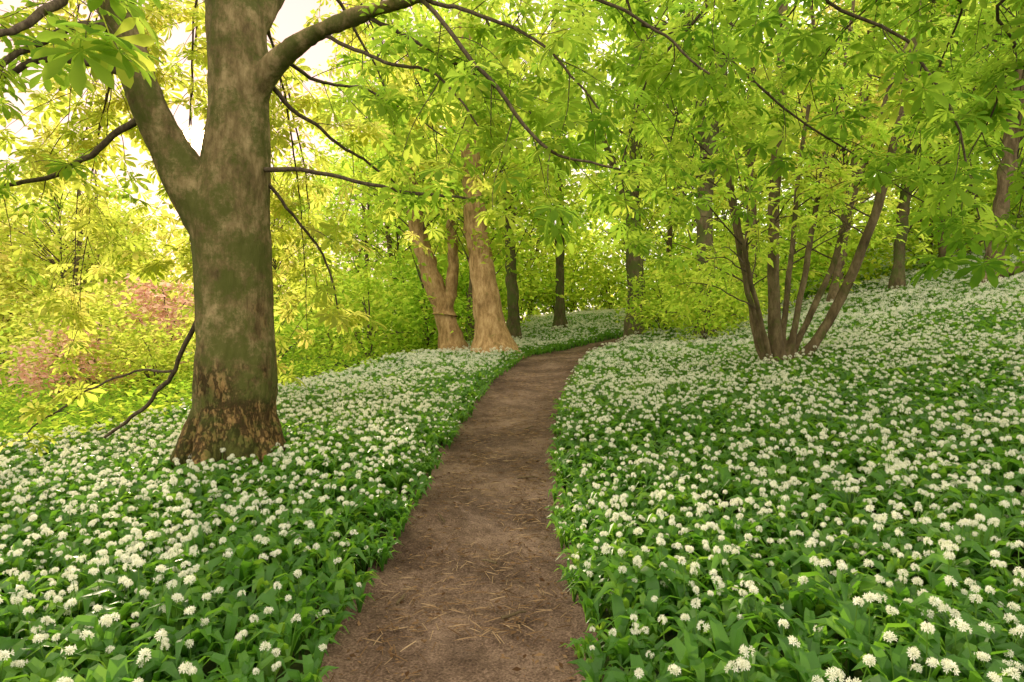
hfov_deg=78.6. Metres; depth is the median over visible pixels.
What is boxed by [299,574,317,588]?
wild garlic plant
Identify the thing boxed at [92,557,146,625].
wild garlic plant
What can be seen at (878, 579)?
wild garlic plant
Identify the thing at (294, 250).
woodland tree
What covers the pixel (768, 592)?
wild garlic plant
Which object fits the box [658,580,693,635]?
wild garlic plant
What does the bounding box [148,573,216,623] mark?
wild garlic plant
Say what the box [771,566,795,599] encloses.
wild garlic plant
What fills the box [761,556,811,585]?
wild garlic plant
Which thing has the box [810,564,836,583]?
wild garlic plant
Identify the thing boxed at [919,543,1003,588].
wild garlic plant
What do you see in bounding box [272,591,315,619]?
wild garlic plant
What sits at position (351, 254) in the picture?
woodland tree
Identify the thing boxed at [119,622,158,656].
wild garlic plant
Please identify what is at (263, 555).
wild garlic plant
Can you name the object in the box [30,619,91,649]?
wild garlic plant
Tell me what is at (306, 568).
wild garlic plant
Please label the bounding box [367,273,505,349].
shrub
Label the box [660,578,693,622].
wild garlic plant
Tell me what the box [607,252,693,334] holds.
shrub
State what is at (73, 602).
wild garlic plant
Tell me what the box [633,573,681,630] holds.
wild garlic plant
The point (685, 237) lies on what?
shrub
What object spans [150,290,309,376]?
shrub
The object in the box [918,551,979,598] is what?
wild garlic plant
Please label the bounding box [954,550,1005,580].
wild garlic plant
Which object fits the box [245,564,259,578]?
wild garlic plant
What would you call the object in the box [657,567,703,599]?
wild garlic plant
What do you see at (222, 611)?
wild garlic plant
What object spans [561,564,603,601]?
wild garlic plant
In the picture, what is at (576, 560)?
wild garlic plant
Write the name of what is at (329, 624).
wild garlic plant
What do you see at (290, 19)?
sky
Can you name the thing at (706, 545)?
wild garlic plant
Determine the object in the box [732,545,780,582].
wild garlic plant
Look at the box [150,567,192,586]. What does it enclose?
wild garlic plant
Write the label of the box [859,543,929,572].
wild garlic plant
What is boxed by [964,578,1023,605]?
wild garlic plant
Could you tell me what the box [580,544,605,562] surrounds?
wild garlic plant
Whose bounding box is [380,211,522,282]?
woodland tree
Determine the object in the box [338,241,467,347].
shrub
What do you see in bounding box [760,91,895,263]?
woodland tree
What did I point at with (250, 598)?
wild garlic plant
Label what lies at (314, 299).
shrub
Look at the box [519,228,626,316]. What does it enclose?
shrub
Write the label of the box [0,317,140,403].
shrub
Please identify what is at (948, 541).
wild garlic plant
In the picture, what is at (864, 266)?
shrub
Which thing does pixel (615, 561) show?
wild garlic plant
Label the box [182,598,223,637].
wild garlic plant
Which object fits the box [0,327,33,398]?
shrub
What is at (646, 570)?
wild garlic plant
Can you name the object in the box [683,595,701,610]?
wild garlic plant
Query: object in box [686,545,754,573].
wild garlic plant
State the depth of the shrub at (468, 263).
38.80 m
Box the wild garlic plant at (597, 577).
[568,561,610,597]
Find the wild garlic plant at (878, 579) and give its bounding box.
[872,574,900,621]
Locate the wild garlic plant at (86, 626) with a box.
[58,625,93,650]
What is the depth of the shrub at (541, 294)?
38.63 m
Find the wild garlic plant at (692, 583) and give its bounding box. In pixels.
[671,580,705,604]
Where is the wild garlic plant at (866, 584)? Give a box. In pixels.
[835,574,884,615]
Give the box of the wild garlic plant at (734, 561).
[729,533,783,583]
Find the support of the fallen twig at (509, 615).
on the path
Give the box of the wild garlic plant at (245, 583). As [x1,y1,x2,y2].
[229,571,272,594]
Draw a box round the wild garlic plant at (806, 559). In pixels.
[787,555,862,583]
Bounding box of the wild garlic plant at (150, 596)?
[137,573,188,607]
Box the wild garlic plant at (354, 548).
[318,544,367,569]
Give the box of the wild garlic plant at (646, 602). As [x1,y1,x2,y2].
[625,589,681,626]
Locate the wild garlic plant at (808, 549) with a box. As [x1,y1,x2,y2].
[779,540,841,571]
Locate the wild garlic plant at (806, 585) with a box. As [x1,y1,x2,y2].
[788,558,884,617]
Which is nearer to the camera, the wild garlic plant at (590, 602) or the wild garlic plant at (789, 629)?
the wild garlic plant at (789, 629)
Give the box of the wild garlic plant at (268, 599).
[248,581,316,629]
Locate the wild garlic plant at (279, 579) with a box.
[258,565,307,599]
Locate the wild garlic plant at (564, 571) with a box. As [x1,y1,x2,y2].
[555,567,578,588]
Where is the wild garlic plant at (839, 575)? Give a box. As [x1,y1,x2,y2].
[820,559,859,595]
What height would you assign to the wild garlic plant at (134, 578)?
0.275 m
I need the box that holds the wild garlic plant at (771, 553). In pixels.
[753,537,801,580]
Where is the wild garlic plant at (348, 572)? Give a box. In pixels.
[338,563,367,593]
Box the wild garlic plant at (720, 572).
[717,559,748,590]
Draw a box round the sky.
[0,0,1001,326]
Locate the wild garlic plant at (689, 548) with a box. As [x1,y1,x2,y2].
[654,545,708,584]
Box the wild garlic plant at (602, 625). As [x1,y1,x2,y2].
[585,617,613,640]
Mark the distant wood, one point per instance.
(180, 268)
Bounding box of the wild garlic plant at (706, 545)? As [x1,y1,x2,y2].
[679,543,719,589]
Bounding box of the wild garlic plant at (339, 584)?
[320,580,364,611]
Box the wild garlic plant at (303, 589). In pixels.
[276,569,332,608]
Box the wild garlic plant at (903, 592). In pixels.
[883,569,918,599]
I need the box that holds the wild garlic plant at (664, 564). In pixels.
[659,562,691,600]
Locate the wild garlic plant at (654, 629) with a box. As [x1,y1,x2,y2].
[625,596,679,647]
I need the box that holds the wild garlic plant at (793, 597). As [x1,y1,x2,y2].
[744,571,837,624]
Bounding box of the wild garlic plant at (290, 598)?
[261,594,320,628]
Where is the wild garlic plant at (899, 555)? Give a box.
[895,552,920,593]
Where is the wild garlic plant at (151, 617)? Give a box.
[135,596,200,634]
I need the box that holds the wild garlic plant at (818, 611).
[780,556,840,628]
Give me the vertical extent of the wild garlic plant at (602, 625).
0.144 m
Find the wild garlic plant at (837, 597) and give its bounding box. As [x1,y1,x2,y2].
[815,588,843,640]
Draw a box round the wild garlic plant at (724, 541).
[712,539,763,575]
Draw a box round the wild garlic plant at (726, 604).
[698,592,773,636]
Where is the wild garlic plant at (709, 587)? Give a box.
[702,581,724,607]
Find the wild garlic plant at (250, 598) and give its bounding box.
[209,587,281,626]
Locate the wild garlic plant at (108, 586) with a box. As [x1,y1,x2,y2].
[81,577,147,608]
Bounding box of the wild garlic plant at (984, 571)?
[963,559,997,585]
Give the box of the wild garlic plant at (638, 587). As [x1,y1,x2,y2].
[635,585,643,616]
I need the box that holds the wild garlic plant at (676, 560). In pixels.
[656,555,719,572]
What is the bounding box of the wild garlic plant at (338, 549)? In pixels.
[327,542,358,562]
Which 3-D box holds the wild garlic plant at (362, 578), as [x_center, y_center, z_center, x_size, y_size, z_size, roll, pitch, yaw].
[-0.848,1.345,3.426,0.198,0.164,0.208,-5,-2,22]
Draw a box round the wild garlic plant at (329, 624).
[313,609,353,643]
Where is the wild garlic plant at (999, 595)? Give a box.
[952,584,1009,607]
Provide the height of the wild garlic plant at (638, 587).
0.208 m
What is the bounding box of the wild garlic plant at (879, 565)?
[860,558,921,589]
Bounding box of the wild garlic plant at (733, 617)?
[719,580,765,644]
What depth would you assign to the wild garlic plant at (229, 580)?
3.13 m
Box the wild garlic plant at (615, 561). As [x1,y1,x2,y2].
[597,545,640,588]
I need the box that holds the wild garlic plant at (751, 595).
[735,591,773,632]
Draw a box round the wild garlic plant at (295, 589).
[280,584,303,611]
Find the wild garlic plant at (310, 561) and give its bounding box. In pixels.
[293,557,320,597]
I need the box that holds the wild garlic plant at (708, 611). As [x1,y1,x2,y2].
[667,604,721,635]
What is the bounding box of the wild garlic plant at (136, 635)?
[124,612,157,646]
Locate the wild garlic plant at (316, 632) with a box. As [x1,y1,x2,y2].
[309,626,342,639]
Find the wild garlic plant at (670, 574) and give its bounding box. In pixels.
[653,556,707,610]
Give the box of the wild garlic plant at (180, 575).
[145,570,198,602]
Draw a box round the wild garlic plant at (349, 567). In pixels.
[319,557,356,588]
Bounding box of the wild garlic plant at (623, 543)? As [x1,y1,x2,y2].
[616,531,648,557]
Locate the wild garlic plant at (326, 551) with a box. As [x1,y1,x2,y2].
[293,541,347,567]
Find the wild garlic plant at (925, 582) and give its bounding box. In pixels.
[913,550,956,585]
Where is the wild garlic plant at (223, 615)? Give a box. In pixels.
[185,583,255,632]
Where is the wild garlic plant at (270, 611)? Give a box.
[250,606,303,639]
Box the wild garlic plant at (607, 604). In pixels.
[604,590,614,626]
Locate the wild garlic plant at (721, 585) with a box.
[716,583,731,611]
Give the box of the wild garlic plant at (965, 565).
[917,543,996,573]
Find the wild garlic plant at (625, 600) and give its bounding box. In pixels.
[604,589,650,630]
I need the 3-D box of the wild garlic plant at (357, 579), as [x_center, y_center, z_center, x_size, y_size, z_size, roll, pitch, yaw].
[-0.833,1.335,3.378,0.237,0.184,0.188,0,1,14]
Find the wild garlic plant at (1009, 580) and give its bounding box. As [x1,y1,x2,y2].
[998,570,1011,586]
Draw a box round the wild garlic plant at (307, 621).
[278,612,334,654]
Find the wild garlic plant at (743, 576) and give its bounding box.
[701,568,760,594]
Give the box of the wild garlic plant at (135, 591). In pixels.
[110,588,144,633]
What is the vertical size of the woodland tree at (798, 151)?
12.250 m
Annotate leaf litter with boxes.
[330,346,597,681]
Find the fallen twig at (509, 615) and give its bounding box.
[501,611,526,619]
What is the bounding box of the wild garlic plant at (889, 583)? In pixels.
[886,580,893,595]
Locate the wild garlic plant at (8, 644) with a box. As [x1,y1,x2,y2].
[0,605,81,651]
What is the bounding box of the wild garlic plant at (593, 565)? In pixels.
[584,560,608,579]
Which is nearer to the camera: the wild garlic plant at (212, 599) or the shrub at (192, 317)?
the wild garlic plant at (212, 599)
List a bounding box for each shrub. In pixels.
[0,269,174,396]
[0,272,186,406]
[0,281,57,385]
[0,286,152,386]
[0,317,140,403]
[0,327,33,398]
[42,269,195,367]
[65,317,195,398]
[74,276,184,369]
[100,286,184,352]
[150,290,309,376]
[150,300,296,351]
[185,294,361,376]
[274,260,410,356]
[274,269,381,346]
[282,268,418,348]
[284,245,453,366]
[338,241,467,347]
[340,254,467,341]
[364,249,519,336]
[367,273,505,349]
[403,266,548,329]
[419,269,530,339]
[440,236,549,318]
[459,226,584,314]
[460,265,553,321]
[497,260,586,320]
[517,256,600,314]
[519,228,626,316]
[552,213,687,308]
[564,246,648,311]
[602,232,817,333]
[603,256,692,321]
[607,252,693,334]
[609,210,738,291]
[624,273,767,342]
[643,231,758,281]
[654,230,798,321]
[713,186,892,283]
[716,227,865,306]
[721,208,885,269]
[757,198,936,298]
[827,180,1020,276]
[850,151,1022,259]
[912,145,1023,239]
[971,144,1023,214]
[972,144,1023,222]
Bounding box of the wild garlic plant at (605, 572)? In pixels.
[592,543,628,577]
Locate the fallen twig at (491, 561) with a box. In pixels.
[482,559,496,563]
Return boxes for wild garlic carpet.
[0,204,1023,681]
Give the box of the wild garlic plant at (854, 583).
[814,563,879,600]
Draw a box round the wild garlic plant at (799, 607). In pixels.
[785,595,821,625]
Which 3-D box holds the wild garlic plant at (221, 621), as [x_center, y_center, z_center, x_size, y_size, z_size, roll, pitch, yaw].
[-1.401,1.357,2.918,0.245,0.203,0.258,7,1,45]
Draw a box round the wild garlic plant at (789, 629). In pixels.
[757,618,792,635]
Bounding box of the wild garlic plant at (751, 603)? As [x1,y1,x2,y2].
[714,594,754,608]
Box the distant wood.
[0,12,1023,345]
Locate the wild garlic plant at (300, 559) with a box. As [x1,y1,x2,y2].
[272,554,309,589]
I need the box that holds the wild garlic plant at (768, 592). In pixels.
[766,561,775,603]
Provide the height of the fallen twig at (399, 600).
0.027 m
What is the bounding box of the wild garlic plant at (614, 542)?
[586,531,638,558]
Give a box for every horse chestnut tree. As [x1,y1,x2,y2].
[0,0,763,488]
[412,0,1023,288]
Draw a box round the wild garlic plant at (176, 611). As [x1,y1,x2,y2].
[161,593,220,633]
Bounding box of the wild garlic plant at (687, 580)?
[666,561,746,602]
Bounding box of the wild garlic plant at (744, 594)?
[739,588,757,631]
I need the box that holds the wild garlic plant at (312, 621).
[308,614,332,638]
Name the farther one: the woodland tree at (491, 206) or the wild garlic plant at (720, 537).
the woodland tree at (491, 206)
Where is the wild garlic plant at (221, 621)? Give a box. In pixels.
[193,613,238,629]
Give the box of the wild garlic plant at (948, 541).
[916,540,952,566]
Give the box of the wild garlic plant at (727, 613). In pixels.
[720,608,756,636]
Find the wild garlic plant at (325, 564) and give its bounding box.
[322,561,346,582]
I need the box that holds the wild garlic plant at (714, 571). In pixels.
[688,569,726,619]
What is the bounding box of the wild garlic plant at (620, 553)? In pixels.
[596,550,632,564]
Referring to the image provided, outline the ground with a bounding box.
[0,205,1023,681]
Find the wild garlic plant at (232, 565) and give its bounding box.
[209,556,270,595]
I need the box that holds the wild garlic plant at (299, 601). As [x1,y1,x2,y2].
[279,587,326,610]
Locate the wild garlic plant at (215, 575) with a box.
[198,551,232,583]
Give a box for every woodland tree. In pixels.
[0,143,185,347]
[0,161,74,362]
[0,184,55,315]
[0,210,38,335]
[1,183,177,301]
[3,170,183,324]
[270,157,353,351]
[270,165,328,298]
[280,59,431,341]
[284,141,409,288]
[294,82,504,342]
[297,0,549,352]
[320,19,586,341]
[370,0,594,359]
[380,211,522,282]
[406,37,577,257]
[417,0,622,339]
[488,144,607,317]
[496,3,624,330]
[528,0,863,337]
[538,0,725,340]
[567,106,729,269]
[579,0,770,265]
[653,139,789,248]
[655,3,837,309]
[720,45,928,276]
[747,0,977,301]
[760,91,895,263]
[783,45,900,219]
[801,0,1020,289]
[813,0,1021,254]
[840,0,1022,269]
[844,0,1020,254]
[857,0,1014,164]
[873,0,1023,279]
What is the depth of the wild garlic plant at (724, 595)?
2.99 m
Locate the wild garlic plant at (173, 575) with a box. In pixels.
[126,570,179,597]
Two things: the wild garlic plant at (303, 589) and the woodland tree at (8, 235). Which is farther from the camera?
the woodland tree at (8, 235)
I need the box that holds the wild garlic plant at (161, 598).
[129,565,198,615]
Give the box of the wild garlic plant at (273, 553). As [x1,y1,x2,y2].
[251,551,283,586]
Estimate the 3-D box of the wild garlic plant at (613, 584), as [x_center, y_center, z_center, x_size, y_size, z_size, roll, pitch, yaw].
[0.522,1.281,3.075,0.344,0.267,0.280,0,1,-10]
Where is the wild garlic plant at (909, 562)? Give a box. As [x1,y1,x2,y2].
[879,556,926,570]
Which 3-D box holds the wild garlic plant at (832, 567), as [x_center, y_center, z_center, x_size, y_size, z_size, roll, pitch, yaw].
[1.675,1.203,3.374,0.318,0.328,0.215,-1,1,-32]
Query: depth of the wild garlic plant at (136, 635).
2.83 m
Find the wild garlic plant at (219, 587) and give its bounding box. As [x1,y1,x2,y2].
[180,582,230,607]
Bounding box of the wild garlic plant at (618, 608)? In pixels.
[594,593,651,641]
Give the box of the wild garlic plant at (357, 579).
[340,571,381,589]
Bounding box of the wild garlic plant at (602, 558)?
[592,555,635,565]
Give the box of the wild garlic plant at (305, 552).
[283,546,325,583]
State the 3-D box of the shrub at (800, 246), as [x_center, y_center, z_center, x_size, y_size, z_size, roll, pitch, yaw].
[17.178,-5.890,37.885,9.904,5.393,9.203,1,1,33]
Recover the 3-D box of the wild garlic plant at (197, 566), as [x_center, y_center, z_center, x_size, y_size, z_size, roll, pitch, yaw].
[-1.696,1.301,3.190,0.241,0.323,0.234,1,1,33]
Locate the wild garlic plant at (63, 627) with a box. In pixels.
[53,624,82,633]
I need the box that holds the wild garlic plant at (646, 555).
[623,545,652,560]
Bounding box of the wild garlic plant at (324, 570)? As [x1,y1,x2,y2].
[308,567,347,587]
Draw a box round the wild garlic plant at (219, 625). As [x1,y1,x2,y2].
[197,593,250,665]
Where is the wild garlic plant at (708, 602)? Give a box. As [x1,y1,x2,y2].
[683,589,728,619]
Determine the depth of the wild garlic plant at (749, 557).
3.39 m
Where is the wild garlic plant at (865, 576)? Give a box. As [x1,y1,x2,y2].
[855,572,911,581]
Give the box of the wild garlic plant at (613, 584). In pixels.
[592,569,641,608]
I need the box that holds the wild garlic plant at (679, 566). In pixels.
[668,558,702,574]
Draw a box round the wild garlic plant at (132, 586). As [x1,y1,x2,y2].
[110,570,166,625]
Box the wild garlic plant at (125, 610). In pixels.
[85,595,145,629]
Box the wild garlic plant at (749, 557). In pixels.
[731,544,755,561]
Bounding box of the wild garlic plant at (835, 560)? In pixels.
[800,551,857,571]
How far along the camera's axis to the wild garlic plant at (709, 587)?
3.18 m
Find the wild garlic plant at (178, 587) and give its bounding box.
[137,579,212,627]
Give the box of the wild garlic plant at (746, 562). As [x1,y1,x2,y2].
[728,555,783,599]
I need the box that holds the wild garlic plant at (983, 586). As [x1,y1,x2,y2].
[959,581,1018,613]
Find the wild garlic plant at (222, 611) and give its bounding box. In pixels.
[195,604,226,620]
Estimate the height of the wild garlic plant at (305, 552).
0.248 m
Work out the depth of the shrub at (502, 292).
30.90 m
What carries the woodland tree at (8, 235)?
on the ground
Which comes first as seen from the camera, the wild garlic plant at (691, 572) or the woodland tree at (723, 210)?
the wild garlic plant at (691, 572)
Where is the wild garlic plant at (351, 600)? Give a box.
[342,587,355,610]
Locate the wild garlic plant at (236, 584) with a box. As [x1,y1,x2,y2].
[213,559,256,601]
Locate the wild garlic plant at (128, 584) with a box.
[86,579,134,633]
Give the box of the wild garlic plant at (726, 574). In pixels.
[699,555,736,591]
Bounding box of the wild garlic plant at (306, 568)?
[289,543,337,588]
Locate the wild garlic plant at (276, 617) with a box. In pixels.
[246,615,279,641]
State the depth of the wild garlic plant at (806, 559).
3.23 m
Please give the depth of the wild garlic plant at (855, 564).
3.32 m
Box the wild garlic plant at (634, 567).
[608,555,651,586]
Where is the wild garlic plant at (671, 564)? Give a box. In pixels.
[622,545,678,571]
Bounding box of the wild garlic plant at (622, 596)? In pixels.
[610,577,640,626]
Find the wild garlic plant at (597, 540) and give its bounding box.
[575,539,599,556]
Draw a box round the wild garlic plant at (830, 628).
[815,598,852,638]
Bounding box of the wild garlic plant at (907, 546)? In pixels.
[900,544,931,586]
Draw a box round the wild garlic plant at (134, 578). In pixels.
[113,571,158,618]
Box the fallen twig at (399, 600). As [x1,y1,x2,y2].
[396,594,405,604]
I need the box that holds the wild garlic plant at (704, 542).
[675,540,708,561]
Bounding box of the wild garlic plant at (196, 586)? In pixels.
[163,579,212,593]
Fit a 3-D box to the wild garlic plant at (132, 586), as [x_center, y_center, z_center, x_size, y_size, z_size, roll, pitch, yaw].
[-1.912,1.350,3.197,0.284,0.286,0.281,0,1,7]
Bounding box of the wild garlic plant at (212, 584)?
[189,574,218,589]
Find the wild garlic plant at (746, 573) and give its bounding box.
[738,568,769,607]
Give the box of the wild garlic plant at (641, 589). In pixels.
[635,588,679,616]
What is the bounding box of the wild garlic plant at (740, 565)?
[733,564,766,575]
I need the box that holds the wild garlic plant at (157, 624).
[142,604,191,630]
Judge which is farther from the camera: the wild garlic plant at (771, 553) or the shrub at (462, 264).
the shrub at (462, 264)
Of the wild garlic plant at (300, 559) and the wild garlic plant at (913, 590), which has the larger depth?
the wild garlic plant at (300, 559)
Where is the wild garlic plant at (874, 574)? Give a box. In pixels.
[863,555,885,585]
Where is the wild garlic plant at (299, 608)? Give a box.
[297,599,342,617]
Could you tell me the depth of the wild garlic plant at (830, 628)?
2.84 m
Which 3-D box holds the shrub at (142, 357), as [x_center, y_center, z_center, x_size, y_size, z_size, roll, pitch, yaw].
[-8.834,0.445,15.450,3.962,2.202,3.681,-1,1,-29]
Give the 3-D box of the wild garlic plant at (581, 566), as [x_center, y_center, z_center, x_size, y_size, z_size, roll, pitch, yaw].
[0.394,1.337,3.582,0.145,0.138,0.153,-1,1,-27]
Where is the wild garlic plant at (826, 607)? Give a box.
[801,596,829,617]
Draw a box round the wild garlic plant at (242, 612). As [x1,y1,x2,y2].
[225,590,272,629]
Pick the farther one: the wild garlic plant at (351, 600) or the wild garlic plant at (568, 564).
the wild garlic plant at (568, 564)
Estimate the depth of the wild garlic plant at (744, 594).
2.85 m
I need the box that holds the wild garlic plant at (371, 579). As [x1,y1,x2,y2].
[345,569,377,585]
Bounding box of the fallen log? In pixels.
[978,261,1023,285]
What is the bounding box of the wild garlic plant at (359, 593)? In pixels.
[346,580,374,612]
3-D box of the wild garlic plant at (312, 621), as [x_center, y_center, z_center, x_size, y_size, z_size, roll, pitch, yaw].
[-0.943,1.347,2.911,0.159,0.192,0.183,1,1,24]
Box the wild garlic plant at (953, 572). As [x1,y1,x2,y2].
[929,563,1017,612]
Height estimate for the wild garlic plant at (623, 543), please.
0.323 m
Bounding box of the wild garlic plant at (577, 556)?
[567,554,593,593]
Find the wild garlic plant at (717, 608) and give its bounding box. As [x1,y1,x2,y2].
[700,597,746,634]
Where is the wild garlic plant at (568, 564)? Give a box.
[558,554,578,569]
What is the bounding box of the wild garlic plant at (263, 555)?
[243,553,276,583]
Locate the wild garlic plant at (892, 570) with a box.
[857,556,914,577]
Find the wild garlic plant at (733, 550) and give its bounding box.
[719,548,742,587]
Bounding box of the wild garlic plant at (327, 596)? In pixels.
[318,590,361,621]
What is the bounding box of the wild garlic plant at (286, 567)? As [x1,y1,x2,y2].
[263,549,302,575]
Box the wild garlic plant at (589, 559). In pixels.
[570,555,595,577]
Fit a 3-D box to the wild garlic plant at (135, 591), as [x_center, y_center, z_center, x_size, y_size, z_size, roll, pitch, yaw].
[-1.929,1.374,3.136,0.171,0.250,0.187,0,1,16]
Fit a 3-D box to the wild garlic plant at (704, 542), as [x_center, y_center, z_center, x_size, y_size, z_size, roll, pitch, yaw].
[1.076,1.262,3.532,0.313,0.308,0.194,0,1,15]
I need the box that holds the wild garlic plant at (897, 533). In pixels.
[855,529,923,573]
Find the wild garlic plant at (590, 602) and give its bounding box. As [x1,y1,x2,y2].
[573,589,611,622]
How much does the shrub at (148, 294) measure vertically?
4.521 m
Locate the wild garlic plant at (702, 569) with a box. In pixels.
[693,559,706,573]
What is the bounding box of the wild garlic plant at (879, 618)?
[870,599,883,624]
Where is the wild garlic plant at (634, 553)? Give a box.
[600,527,654,560]
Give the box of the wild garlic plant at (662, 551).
[644,536,685,576]
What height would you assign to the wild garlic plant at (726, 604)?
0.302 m
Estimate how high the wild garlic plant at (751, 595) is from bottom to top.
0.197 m
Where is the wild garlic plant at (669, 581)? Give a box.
[642,575,682,614]
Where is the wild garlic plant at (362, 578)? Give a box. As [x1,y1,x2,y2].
[343,572,375,585]
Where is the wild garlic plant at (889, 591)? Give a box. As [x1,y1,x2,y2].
[875,580,896,595]
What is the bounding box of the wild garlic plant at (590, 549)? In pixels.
[577,545,599,565]
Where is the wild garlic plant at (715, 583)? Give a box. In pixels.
[700,576,756,610]
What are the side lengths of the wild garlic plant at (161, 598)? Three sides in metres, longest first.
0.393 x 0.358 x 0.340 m
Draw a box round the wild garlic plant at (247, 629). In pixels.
[246,613,284,631]
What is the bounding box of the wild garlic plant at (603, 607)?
[593,589,613,619]
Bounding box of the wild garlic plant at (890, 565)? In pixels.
[871,548,942,584]
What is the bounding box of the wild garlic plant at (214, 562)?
[180,556,226,584]
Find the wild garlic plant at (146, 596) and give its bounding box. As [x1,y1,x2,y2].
[131,592,149,623]
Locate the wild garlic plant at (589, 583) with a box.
[567,571,603,599]
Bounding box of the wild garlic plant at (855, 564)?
[833,551,863,572]
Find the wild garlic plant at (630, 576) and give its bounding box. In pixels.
[616,558,671,593]
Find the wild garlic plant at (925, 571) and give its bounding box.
[904,537,966,591]
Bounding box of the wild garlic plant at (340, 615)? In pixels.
[319,609,355,634]
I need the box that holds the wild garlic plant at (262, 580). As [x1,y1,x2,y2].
[252,561,295,601]
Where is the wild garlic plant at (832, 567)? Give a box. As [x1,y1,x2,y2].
[821,535,838,574]
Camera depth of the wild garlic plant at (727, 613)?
2.81 m
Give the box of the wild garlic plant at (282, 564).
[265,561,292,572]
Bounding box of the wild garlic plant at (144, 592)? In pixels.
[106,589,158,642]
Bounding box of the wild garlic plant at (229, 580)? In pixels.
[181,574,239,609]
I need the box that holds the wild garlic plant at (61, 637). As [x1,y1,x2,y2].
[30,626,69,641]
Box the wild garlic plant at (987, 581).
[956,550,1012,588]
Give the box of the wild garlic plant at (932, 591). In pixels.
[910,563,935,594]
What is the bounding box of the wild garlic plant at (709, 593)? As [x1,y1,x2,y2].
[682,590,717,618]
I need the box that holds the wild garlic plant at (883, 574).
[847,559,898,602]
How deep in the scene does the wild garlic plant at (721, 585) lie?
3.03 m
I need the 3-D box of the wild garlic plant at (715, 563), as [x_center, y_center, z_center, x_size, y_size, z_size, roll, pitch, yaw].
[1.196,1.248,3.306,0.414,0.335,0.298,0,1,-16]
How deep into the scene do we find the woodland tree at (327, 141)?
33.84 m
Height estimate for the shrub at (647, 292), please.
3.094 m
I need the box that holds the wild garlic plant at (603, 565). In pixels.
[593,561,616,572]
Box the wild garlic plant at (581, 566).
[579,559,585,568]
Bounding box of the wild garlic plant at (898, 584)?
[895,576,906,587]
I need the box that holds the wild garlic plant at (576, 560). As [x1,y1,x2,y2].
[555,544,589,566]
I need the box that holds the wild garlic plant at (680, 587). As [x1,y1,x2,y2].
[663,582,709,626]
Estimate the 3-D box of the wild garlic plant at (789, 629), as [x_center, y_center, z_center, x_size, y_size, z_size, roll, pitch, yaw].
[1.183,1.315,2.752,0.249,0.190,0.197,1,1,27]
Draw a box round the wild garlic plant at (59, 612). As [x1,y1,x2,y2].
[44,590,70,626]
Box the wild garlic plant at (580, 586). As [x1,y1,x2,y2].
[564,574,594,599]
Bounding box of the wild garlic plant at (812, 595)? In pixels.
[780,576,838,612]
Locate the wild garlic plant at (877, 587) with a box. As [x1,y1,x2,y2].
[863,585,913,616]
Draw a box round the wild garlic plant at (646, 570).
[613,561,657,583]
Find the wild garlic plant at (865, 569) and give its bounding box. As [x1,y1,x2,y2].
[841,558,879,576]
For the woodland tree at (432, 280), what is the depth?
19.70 m
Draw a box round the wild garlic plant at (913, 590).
[909,576,922,595]
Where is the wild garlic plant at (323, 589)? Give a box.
[310,582,345,612]
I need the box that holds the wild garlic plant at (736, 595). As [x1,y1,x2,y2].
[728,579,764,601]
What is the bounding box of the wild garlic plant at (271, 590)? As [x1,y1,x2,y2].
[225,586,294,621]
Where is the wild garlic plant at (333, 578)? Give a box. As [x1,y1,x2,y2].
[312,572,347,607]
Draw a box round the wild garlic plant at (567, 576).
[557,573,600,591]
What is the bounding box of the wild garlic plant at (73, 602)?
[44,598,119,650]
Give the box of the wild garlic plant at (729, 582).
[698,545,754,596]
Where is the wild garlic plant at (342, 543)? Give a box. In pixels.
[329,541,366,586]
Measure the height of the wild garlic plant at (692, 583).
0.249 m
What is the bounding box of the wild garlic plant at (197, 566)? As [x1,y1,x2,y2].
[183,564,202,589]
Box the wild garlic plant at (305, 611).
[281,606,334,659]
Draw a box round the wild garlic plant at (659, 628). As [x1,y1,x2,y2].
[628,616,661,632]
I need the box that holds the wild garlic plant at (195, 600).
[187,594,211,618]
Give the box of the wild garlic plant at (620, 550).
[596,548,622,588]
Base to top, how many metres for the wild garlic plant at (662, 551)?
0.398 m
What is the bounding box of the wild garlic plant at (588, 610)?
[569,587,604,626]
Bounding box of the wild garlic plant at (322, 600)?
[305,597,348,620]
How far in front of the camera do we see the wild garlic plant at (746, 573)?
3.25 m
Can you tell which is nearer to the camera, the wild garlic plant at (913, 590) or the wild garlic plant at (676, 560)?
the wild garlic plant at (913, 590)
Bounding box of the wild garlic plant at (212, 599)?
[162,598,220,625]
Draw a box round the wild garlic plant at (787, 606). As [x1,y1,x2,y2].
[766,600,803,636]
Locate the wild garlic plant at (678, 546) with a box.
[675,542,706,566]
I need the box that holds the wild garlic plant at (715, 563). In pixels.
[699,544,759,580]
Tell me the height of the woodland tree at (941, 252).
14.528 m
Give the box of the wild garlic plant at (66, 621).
[37,584,84,626]
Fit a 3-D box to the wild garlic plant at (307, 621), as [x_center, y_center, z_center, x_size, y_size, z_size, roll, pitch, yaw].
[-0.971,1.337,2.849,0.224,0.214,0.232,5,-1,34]
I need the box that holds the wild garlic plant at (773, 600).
[750,583,777,605]
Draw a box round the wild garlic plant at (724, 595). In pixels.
[716,588,727,601]
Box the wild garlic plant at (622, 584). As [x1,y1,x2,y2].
[612,566,661,600]
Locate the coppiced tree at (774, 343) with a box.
[593,0,992,363]
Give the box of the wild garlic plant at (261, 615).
[233,610,273,639]
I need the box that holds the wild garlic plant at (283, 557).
[254,538,315,566]
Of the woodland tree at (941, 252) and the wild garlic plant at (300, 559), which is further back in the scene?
the woodland tree at (941, 252)
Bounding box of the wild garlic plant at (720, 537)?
[702,535,727,559]
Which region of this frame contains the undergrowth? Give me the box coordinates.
[0,325,473,445]
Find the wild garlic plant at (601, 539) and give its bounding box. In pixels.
[572,532,612,576]

